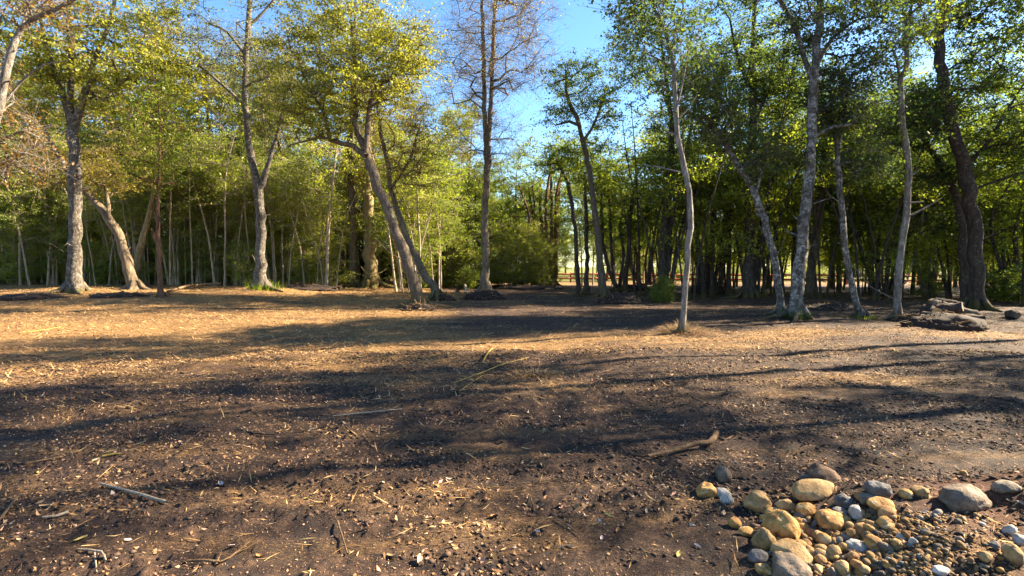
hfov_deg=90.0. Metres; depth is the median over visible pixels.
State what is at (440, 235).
slender tree
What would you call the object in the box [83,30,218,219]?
olive leaved tree
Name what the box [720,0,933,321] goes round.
lichen tree
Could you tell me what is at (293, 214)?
sapling
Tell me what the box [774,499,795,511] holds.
river stone
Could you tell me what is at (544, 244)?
young tree
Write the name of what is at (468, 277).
shrub
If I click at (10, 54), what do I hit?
white barked tree
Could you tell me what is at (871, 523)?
river stone
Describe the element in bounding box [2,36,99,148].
olive leaved tree
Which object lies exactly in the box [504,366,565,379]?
straw tuft
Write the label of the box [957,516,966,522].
river stone
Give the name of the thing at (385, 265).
shrub
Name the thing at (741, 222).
young tree
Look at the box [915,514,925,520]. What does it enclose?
river stone
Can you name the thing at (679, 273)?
shrub
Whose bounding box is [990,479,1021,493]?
river stone
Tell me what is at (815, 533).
river stone
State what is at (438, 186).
slender tree
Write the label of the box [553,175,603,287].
slender tree
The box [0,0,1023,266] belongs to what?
sky
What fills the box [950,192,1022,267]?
young tree
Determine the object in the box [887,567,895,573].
pebble
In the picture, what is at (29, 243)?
forest tree
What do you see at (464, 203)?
coppiced tree
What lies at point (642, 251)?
slender tree
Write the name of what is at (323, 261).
shrub
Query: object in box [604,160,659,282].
forest tree
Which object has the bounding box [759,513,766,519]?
river stone
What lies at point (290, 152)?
forest tree
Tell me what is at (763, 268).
forest tree
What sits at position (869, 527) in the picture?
river stone
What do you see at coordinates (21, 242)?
sapling
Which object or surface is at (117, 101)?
bronze leaved tree
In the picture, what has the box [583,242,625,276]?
evergreen tree
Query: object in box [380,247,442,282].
shrub
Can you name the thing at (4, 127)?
olive leaved tree
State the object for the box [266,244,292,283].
young tree
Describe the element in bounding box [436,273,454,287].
shrub
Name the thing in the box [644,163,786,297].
young tree
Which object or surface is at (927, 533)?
pebble
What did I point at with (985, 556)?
river stone
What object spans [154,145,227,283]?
sapling
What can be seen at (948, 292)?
tree
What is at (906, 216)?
lichen tree
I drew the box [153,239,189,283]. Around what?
young tree
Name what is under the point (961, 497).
river stone
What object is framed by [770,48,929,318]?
slender tree
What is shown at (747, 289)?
broadleaf tree
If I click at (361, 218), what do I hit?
olive leaved tree
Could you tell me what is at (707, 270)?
coppiced tree
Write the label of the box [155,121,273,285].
sapling
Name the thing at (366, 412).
fallen stick
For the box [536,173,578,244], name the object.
forest tree
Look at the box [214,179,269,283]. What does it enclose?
sapling
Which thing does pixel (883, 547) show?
river stone
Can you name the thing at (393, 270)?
sapling
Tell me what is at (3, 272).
young tree
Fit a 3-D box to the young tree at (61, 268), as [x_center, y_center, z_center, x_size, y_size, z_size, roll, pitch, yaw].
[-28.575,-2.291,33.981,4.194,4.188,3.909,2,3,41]
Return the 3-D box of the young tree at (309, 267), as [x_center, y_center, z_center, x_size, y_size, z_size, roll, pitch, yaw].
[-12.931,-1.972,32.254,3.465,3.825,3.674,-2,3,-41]
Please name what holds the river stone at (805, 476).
on the ground
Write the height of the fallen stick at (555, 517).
0.035 m
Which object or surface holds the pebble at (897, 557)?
on the gravel
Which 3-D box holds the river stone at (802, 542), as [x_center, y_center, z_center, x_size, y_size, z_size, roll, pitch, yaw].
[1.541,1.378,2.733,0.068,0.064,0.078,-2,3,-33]
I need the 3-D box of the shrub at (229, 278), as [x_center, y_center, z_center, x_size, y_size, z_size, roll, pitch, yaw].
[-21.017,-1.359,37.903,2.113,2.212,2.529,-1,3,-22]
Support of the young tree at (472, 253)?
on the ground
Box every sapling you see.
[0,126,87,284]
[21,133,118,282]
[63,170,128,284]
[89,180,156,253]
[107,119,205,284]
[151,129,241,283]
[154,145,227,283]
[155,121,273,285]
[163,171,209,284]
[188,156,265,285]
[203,154,289,284]
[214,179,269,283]
[222,130,305,284]
[238,192,286,268]
[244,161,317,285]
[267,99,367,285]
[268,194,318,283]
[271,156,339,283]
[293,179,360,285]
[349,124,452,291]
[368,128,473,287]
[373,171,445,291]
[403,165,475,287]
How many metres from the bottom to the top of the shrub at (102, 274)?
2.072 m
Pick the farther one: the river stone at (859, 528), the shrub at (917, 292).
the shrub at (917, 292)
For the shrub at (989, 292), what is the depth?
22.69 m
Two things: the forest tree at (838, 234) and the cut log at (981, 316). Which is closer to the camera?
the cut log at (981, 316)
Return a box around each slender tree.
[0,121,61,284]
[0,158,61,281]
[0,174,31,257]
[38,171,115,276]
[80,63,208,297]
[98,132,162,248]
[127,143,223,284]
[223,155,324,281]
[225,113,276,234]
[294,0,398,288]
[326,120,425,265]
[343,168,383,281]
[356,118,441,288]
[389,141,459,277]
[412,152,475,289]
[469,175,511,257]
[521,123,611,296]
[548,141,631,294]
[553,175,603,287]
[565,174,624,284]
[588,186,641,285]
[621,181,657,282]
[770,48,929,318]
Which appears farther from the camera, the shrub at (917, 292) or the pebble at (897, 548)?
the shrub at (917, 292)
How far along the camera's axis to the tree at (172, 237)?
31.56 m
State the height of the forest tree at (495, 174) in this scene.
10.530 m
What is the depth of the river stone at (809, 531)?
2.88 m
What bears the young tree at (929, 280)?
on the ground
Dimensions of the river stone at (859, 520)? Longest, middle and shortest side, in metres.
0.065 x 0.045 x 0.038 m
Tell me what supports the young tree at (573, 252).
on the ground
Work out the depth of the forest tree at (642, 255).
57.44 m
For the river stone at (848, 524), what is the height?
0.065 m
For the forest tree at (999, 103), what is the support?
on the ground
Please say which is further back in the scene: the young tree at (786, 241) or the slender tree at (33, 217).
the slender tree at (33, 217)
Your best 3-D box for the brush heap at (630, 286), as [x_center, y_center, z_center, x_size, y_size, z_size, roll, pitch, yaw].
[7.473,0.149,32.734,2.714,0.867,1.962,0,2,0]
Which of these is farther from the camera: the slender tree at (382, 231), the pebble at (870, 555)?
the slender tree at (382, 231)
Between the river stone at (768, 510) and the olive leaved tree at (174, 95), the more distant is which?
the olive leaved tree at (174, 95)
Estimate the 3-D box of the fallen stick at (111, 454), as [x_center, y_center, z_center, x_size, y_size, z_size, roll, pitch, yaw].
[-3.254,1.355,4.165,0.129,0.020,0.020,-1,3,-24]
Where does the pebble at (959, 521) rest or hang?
on the ground
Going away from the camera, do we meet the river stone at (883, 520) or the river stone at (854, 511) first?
the river stone at (883, 520)
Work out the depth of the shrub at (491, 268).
40.11 m
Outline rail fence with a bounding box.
[492,273,958,284]
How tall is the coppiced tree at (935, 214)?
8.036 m
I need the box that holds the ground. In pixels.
[0,267,1023,575]
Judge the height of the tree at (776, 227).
11.161 m
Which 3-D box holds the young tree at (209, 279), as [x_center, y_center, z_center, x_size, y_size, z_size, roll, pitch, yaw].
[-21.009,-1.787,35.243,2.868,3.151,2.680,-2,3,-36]
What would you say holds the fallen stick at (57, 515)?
on the ground
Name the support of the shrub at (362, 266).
on the ground
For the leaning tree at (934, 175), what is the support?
on the ground
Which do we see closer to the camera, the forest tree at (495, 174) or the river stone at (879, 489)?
the river stone at (879, 489)
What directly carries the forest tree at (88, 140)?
on the ground
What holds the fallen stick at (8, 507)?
on the ground
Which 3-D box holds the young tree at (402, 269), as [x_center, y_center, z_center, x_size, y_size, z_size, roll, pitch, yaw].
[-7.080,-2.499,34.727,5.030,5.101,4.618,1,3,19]
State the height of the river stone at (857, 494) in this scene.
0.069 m
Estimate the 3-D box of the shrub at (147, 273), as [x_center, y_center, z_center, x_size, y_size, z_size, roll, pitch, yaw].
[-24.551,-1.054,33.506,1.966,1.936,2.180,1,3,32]
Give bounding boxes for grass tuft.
[240,281,285,291]
[773,306,817,319]
[852,313,879,319]
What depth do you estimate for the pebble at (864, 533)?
2.72 m
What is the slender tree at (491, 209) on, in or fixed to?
on the ground
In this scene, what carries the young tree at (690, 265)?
on the ground
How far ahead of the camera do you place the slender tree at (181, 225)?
31.23 m
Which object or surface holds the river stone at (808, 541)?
on the ground
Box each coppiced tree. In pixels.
[421,148,488,284]
[488,124,604,285]
[544,137,699,291]
[577,176,703,285]
[635,127,783,283]
[778,149,956,296]
[860,141,1016,299]
[913,157,1023,299]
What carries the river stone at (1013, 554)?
on the ground
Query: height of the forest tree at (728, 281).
14.067 m
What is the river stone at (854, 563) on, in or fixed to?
on the ground
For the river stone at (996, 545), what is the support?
on the ground
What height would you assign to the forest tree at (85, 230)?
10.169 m
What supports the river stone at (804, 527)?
on the ground
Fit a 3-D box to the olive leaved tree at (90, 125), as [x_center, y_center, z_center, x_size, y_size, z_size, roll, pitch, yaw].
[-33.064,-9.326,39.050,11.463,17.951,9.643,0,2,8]
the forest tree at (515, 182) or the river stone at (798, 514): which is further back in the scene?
the forest tree at (515, 182)
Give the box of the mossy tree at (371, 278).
[324,77,412,288]
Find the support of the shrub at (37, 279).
on the ground
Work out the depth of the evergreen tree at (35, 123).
42.96 m
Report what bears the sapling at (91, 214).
on the ground
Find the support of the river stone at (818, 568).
on the ground
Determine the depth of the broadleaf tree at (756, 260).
24.89 m
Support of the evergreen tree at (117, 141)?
on the ground
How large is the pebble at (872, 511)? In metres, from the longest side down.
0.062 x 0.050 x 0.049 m
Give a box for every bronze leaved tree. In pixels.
[42,0,216,282]
[63,82,122,147]
[102,55,229,159]
[168,80,250,260]
[200,13,361,276]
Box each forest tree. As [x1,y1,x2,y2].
[0,143,111,283]
[1,121,97,280]
[1,177,50,281]
[28,164,110,276]
[43,112,134,282]
[46,196,153,274]
[128,142,219,280]
[155,179,229,272]
[161,175,234,283]
[171,158,249,282]
[230,150,336,278]
[273,134,339,257]
[306,160,359,275]
[357,156,443,285]
[408,139,499,286]
[436,154,514,286]
[473,141,550,250]
[473,162,521,249]
[489,199,519,257]
[490,176,543,283]
[501,187,566,280]
[512,184,569,275]
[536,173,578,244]
[589,177,617,280]
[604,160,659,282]
[604,163,638,268]
[613,229,641,272]
[623,189,656,273]
[638,5,794,296]
[640,104,702,228]
[657,34,809,294]
[742,76,820,289]
[745,114,824,288]
[773,76,856,268]
[809,99,891,291]
[830,73,933,279]
[861,69,956,294]
[906,16,1023,288]
[915,0,1023,306]
[945,103,1005,286]
[962,78,1023,208]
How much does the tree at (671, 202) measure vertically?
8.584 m
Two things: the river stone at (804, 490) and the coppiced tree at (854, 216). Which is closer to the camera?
the river stone at (804, 490)
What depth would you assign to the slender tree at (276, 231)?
32.71 m
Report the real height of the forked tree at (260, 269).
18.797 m
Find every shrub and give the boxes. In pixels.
[0,252,38,283]
[12,252,51,282]
[82,255,120,284]
[121,261,156,280]
[146,266,171,283]
[179,263,202,284]
[188,257,222,282]
[218,260,243,282]
[281,261,319,283]
[291,241,348,280]
[346,246,389,281]
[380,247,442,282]
[380,248,395,281]
[417,271,431,288]
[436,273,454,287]
[453,266,479,289]
[471,249,504,284]
[479,258,505,285]
[498,269,516,285]
[515,257,553,285]
[675,266,683,277]
[881,276,906,295]
[911,273,947,296]
[984,261,1015,301]
[986,257,1021,302]
[987,269,1003,299]
[988,258,1022,300]
[1002,269,1021,302]
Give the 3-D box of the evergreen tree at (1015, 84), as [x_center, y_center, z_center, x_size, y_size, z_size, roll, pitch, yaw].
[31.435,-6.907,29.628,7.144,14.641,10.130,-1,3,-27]
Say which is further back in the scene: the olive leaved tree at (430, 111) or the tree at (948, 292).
the olive leaved tree at (430, 111)
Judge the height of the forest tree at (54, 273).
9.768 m
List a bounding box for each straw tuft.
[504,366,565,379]
[656,321,724,336]
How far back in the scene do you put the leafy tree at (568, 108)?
25.32 m
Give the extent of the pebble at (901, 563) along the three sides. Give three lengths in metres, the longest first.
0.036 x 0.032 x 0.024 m
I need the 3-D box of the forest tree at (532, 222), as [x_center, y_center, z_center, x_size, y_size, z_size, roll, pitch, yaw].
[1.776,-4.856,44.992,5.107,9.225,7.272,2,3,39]
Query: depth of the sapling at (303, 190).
30.96 m
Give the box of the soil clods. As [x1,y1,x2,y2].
[0,346,1023,575]
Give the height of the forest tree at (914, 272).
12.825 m
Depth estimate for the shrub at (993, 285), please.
24.10 m
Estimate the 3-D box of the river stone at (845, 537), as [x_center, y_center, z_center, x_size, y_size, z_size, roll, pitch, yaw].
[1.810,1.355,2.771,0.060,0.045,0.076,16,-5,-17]
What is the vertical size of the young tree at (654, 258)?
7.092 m
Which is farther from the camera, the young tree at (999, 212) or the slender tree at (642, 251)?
the slender tree at (642, 251)
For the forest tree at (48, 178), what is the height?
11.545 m
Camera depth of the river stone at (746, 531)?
2.94 m
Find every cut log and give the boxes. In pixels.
[919,304,941,312]
[919,311,943,314]
[924,302,963,312]
[927,298,941,304]
[934,298,965,307]
[942,301,977,314]
[963,313,985,319]
[1004,310,1021,318]
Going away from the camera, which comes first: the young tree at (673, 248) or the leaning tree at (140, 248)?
the leaning tree at (140, 248)
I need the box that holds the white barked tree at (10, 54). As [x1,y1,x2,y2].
[0,0,150,197]
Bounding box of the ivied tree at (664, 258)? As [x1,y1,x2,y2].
[581,0,744,298]
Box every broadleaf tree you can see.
[0,0,227,294]
[677,0,806,298]
[729,30,852,296]
[781,97,903,297]
[849,0,1023,311]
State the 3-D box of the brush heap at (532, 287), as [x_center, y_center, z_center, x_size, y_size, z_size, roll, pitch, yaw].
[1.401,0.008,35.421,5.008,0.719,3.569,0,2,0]
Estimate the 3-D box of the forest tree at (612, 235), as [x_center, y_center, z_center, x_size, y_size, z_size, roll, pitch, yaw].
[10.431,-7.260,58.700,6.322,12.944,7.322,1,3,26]
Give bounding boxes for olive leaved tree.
[0,44,66,164]
[0,85,39,210]
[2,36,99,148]
[6,52,147,282]
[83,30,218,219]
[162,42,263,139]
[174,47,347,280]
[222,47,320,168]
[294,95,400,282]
[298,59,392,283]
[374,95,465,226]
[411,92,491,203]
[421,104,514,280]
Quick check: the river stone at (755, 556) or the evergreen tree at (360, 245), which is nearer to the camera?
the river stone at (755, 556)
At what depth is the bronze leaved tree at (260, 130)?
37.25 m
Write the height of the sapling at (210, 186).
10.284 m
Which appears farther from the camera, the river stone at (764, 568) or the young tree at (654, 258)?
the young tree at (654, 258)
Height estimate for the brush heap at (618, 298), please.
1.018 m
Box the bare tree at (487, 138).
[419,0,574,295]
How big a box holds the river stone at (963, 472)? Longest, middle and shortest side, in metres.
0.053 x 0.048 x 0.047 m
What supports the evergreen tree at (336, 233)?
on the ground
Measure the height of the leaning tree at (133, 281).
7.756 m
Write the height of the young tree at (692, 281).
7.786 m
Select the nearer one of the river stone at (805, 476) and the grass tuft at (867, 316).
the river stone at (805, 476)
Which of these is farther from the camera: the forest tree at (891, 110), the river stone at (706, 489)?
the forest tree at (891, 110)
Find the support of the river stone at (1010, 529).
on the gravel
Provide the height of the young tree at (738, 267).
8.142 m
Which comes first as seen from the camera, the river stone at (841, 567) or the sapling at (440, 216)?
the river stone at (841, 567)
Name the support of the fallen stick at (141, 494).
on the ground
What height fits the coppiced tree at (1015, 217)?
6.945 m
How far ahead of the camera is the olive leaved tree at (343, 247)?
37.43 m
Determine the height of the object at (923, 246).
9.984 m
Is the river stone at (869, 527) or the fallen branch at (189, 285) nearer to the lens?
the river stone at (869, 527)
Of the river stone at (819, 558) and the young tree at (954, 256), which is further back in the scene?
the young tree at (954, 256)
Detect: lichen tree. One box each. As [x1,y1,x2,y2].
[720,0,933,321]
[851,0,984,319]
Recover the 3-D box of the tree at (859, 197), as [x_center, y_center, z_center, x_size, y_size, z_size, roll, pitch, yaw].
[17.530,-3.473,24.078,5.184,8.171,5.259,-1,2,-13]
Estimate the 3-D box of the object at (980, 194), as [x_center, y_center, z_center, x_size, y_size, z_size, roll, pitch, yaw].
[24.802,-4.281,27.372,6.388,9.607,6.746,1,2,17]
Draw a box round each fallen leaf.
[72,534,87,542]
[387,553,396,557]
[417,553,422,564]
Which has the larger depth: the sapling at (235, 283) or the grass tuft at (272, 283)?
the sapling at (235, 283)
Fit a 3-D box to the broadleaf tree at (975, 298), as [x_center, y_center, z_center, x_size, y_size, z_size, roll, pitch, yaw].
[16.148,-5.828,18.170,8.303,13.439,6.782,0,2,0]
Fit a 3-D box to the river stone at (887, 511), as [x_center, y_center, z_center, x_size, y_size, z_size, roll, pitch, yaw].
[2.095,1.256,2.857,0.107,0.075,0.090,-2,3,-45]
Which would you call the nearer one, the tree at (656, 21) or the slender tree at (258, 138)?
the tree at (656, 21)
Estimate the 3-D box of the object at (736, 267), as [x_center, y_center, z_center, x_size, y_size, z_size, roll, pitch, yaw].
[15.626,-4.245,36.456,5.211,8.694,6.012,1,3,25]
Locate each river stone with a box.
[696,482,716,497]
[715,465,731,482]
[716,487,731,497]
[720,493,733,504]
[728,517,741,528]
[738,526,753,537]
[742,490,772,512]
[747,549,768,563]
[751,527,776,549]
[755,563,771,574]
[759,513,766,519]
[761,509,800,539]
[765,507,777,513]
[770,538,812,564]
[772,552,812,575]
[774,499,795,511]
[791,479,833,501]
[793,511,805,517]
[794,516,803,522]
[795,502,815,517]
[795,539,806,546]
[799,474,810,479]
[799,523,809,532]
[802,538,811,545]
[805,528,814,536]
[806,548,814,558]
[807,463,841,482]
[812,530,823,538]
[813,544,826,550]
[813,564,822,573]
[814,548,829,561]
[814,554,827,564]
[815,509,845,531]
[816,532,831,546]
[826,545,842,556]
[826,567,837,575]
[830,555,839,560]
[831,506,847,515]
[831,537,837,543]
[833,560,850,575]
[834,493,853,508]
[837,542,848,551]
[839,533,850,540]
[842,514,851,521]
[844,521,853,529]
[845,538,867,552]
[846,528,860,538]
[847,551,859,558]
[848,504,864,518]
[850,559,862,568]
[853,522,865,535]
[854,491,865,500]
[856,518,867,522]
[858,493,876,504]
[858,563,870,573]
[862,480,892,498]
[863,519,877,526]
[863,523,874,531]
[863,534,882,548]
[866,496,894,510]
[876,516,893,524]
[877,506,897,517]
[877,541,892,552]
[879,523,894,529]
[883,563,891,568]
[889,515,896,520]
[891,538,900,545]
[895,533,906,540]
[897,488,913,498]
[908,537,917,544]
[911,485,929,498]
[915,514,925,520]
[930,565,949,575]
[938,483,991,512]
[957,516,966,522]
[959,470,967,475]
[977,551,992,562]
[988,541,1000,550]
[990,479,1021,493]
[1001,524,1017,535]
[1001,542,1023,566]
[1012,533,1023,545]
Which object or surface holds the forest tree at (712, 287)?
on the ground
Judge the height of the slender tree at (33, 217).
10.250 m
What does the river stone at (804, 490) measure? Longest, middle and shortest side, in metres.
0.262 x 0.210 x 0.117 m
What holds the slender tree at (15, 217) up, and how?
on the ground
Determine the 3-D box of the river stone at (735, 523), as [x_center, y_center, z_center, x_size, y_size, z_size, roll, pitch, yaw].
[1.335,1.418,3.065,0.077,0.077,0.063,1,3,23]
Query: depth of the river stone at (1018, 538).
2.50 m
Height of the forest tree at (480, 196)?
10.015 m
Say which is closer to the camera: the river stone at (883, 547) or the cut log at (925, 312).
the river stone at (883, 547)
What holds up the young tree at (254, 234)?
on the ground
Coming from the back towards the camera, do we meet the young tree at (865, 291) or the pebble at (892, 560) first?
the young tree at (865, 291)
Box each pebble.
[801,533,809,538]
[805,516,811,523]
[811,520,817,525]
[825,529,833,535]
[835,536,842,542]
[854,568,863,575]
[861,530,870,540]
[862,557,871,565]
[865,551,874,559]
[868,507,877,515]
[870,558,877,564]
[872,529,878,535]
[874,551,882,557]
[877,560,883,566]
[877,570,885,575]
[881,559,890,564]
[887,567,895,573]
[888,527,898,531]
[889,558,897,565]
[894,546,903,550]
[894,555,902,559]
[896,523,903,528]
[898,561,904,566]
[901,518,910,522]
[901,530,910,539]
[922,556,930,562]
[923,530,931,535]
[932,509,942,515]
[932,543,942,548]
[954,518,962,524]
[955,536,964,542]
[956,540,966,549]
[973,512,981,518]
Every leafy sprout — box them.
[647,281,666,302]
[652,269,680,301]
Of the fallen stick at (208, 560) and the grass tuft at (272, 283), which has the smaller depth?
the fallen stick at (208, 560)
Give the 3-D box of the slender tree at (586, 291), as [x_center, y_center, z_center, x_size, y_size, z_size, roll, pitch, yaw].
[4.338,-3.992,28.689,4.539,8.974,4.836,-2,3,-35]
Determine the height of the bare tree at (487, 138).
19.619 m
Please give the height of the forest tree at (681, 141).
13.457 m
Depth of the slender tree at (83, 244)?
32.21 m
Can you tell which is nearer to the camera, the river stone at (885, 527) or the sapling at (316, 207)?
the river stone at (885, 527)
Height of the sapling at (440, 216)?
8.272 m
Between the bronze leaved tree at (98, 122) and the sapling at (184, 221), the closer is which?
the sapling at (184, 221)
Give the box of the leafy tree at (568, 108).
[526,47,638,296]
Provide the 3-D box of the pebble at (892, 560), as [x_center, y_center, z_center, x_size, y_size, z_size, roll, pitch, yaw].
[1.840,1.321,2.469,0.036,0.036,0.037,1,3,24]
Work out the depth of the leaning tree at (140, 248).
29.75 m
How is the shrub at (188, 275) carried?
on the ground
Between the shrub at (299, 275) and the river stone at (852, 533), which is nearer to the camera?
the river stone at (852, 533)
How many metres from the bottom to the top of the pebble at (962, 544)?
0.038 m
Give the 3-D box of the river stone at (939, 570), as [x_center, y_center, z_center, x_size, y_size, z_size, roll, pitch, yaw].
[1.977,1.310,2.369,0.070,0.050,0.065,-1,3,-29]
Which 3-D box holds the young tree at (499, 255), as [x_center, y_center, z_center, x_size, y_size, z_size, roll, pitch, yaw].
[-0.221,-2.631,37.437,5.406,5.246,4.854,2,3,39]
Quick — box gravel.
[760,509,1018,575]
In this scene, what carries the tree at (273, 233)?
on the ground
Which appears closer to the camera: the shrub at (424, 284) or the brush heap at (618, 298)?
the brush heap at (618, 298)
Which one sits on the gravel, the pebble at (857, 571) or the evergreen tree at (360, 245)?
the pebble at (857, 571)
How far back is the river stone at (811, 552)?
2.65 m
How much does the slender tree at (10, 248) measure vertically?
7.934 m
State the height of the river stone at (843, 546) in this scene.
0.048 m
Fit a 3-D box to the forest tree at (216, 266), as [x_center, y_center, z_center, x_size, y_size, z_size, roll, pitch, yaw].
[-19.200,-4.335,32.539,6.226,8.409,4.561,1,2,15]
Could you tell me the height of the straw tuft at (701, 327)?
0.341 m
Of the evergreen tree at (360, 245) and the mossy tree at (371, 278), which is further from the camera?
the evergreen tree at (360, 245)
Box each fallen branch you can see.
[167,282,220,291]
[647,430,718,457]
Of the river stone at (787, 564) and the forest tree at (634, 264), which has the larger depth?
the forest tree at (634, 264)
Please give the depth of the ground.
4.89 m
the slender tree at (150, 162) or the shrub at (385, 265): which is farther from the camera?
the shrub at (385, 265)
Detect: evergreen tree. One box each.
[0,74,97,247]
[1,93,92,248]
[82,79,166,267]
[90,124,181,279]
[92,91,176,265]
[118,117,191,265]
[181,61,298,261]
[217,76,301,258]
[299,138,343,236]
[312,160,347,280]
[332,145,384,280]
[407,135,467,277]
[451,148,495,266]
[529,178,578,276]
[558,212,568,270]
[560,233,572,272]
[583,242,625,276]
[799,55,870,287]
[939,54,1023,268]
[972,0,1023,181]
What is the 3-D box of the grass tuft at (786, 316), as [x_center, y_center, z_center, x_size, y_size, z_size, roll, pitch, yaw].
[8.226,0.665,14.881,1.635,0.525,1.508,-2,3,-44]
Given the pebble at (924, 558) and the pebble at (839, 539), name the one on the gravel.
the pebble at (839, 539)
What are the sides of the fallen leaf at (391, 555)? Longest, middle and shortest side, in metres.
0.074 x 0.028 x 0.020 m
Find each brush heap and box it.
[0,289,69,300]
[88,290,152,298]
[279,283,341,290]
[400,297,440,310]
[432,291,455,300]
[463,287,506,299]
[496,284,568,289]
[596,290,646,303]
[610,284,649,291]
[690,280,734,293]
[804,301,870,311]
[891,312,919,321]
[899,309,989,331]
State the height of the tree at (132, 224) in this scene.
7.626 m
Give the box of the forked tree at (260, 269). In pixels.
[139,0,336,291]
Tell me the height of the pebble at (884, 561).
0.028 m
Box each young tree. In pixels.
[0,226,56,283]
[36,238,66,283]
[40,226,114,283]
[84,235,143,284]
[119,255,154,284]
[149,242,193,283]
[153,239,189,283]
[189,245,223,282]
[211,213,289,281]
[212,224,266,283]
[212,237,255,285]
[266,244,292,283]
[275,230,340,285]
[280,217,347,283]
[305,231,362,285]
[375,220,448,287]
[421,236,450,283]
[434,233,480,287]
[446,234,492,287]
[462,246,502,286]
[474,216,545,286]
[495,217,567,284]
[518,226,572,285]
[559,226,590,272]
[580,244,604,272]
[633,207,684,265]
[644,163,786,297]
[650,200,720,262]
[672,178,791,282]
[672,208,708,285]
[676,236,715,277]
[683,121,819,271]
[700,228,784,286]
[726,175,836,293]
[761,171,831,274]
[761,248,790,278]
[782,195,836,263]
[805,233,843,278]
[808,194,891,292]
[810,172,930,293]
[817,237,865,295]
[820,228,874,287]
[826,237,887,295]
[847,210,954,299]
[857,227,935,276]
[890,233,958,288]
[903,233,960,300]
[913,195,1022,276]
[937,240,991,281]
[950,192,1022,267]
[980,158,1023,260]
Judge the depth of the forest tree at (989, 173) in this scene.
18.77 m
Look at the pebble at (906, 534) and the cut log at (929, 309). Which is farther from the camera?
the cut log at (929, 309)
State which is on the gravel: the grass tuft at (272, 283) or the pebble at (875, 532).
the pebble at (875, 532)
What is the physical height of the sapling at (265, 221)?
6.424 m
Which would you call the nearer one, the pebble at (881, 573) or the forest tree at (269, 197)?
the pebble at (881, 573)
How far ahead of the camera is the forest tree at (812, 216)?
30.47 m
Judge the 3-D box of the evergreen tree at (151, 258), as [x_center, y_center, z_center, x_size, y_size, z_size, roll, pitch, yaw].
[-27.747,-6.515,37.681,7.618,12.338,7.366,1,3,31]
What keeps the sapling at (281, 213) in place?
on the ground
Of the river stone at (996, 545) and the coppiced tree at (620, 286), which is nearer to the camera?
the river stone at (996, 545)
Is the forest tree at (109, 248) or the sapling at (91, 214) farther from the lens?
the forest tree at (109, 248)
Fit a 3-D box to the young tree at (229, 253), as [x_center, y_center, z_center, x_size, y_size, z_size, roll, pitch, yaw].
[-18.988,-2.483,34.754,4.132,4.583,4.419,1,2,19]
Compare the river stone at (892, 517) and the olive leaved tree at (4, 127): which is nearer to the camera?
the river stone at (892, 517)
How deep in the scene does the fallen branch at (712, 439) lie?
4.35 m
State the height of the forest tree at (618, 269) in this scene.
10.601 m
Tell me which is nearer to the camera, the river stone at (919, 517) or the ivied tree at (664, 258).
the river stone at (919, 517)
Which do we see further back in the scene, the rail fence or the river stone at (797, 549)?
the rail fence
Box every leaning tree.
[0,134,191,289]
[96,127,197,285]
[233,0,464,307]
[350,3,466,300]
[629,23,823,314]
[826,66,1013,301]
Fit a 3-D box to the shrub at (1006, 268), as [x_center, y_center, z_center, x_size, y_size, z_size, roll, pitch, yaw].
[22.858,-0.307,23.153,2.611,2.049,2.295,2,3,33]
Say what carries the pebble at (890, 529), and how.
on the ground
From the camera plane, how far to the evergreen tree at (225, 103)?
38.26 m
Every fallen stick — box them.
[0,496,18,519]
[25,455,63,464]
[42,510,68,517]
[77,548,106,572]
[99,482,167,503]
[102,453,121,456]
[178,428,274,447]
[186,537,254,562]
[333,408,401,415]
[337,520,347,554]
[451,357,528,383]
[529,494,579,533]
[619,441,646,457]

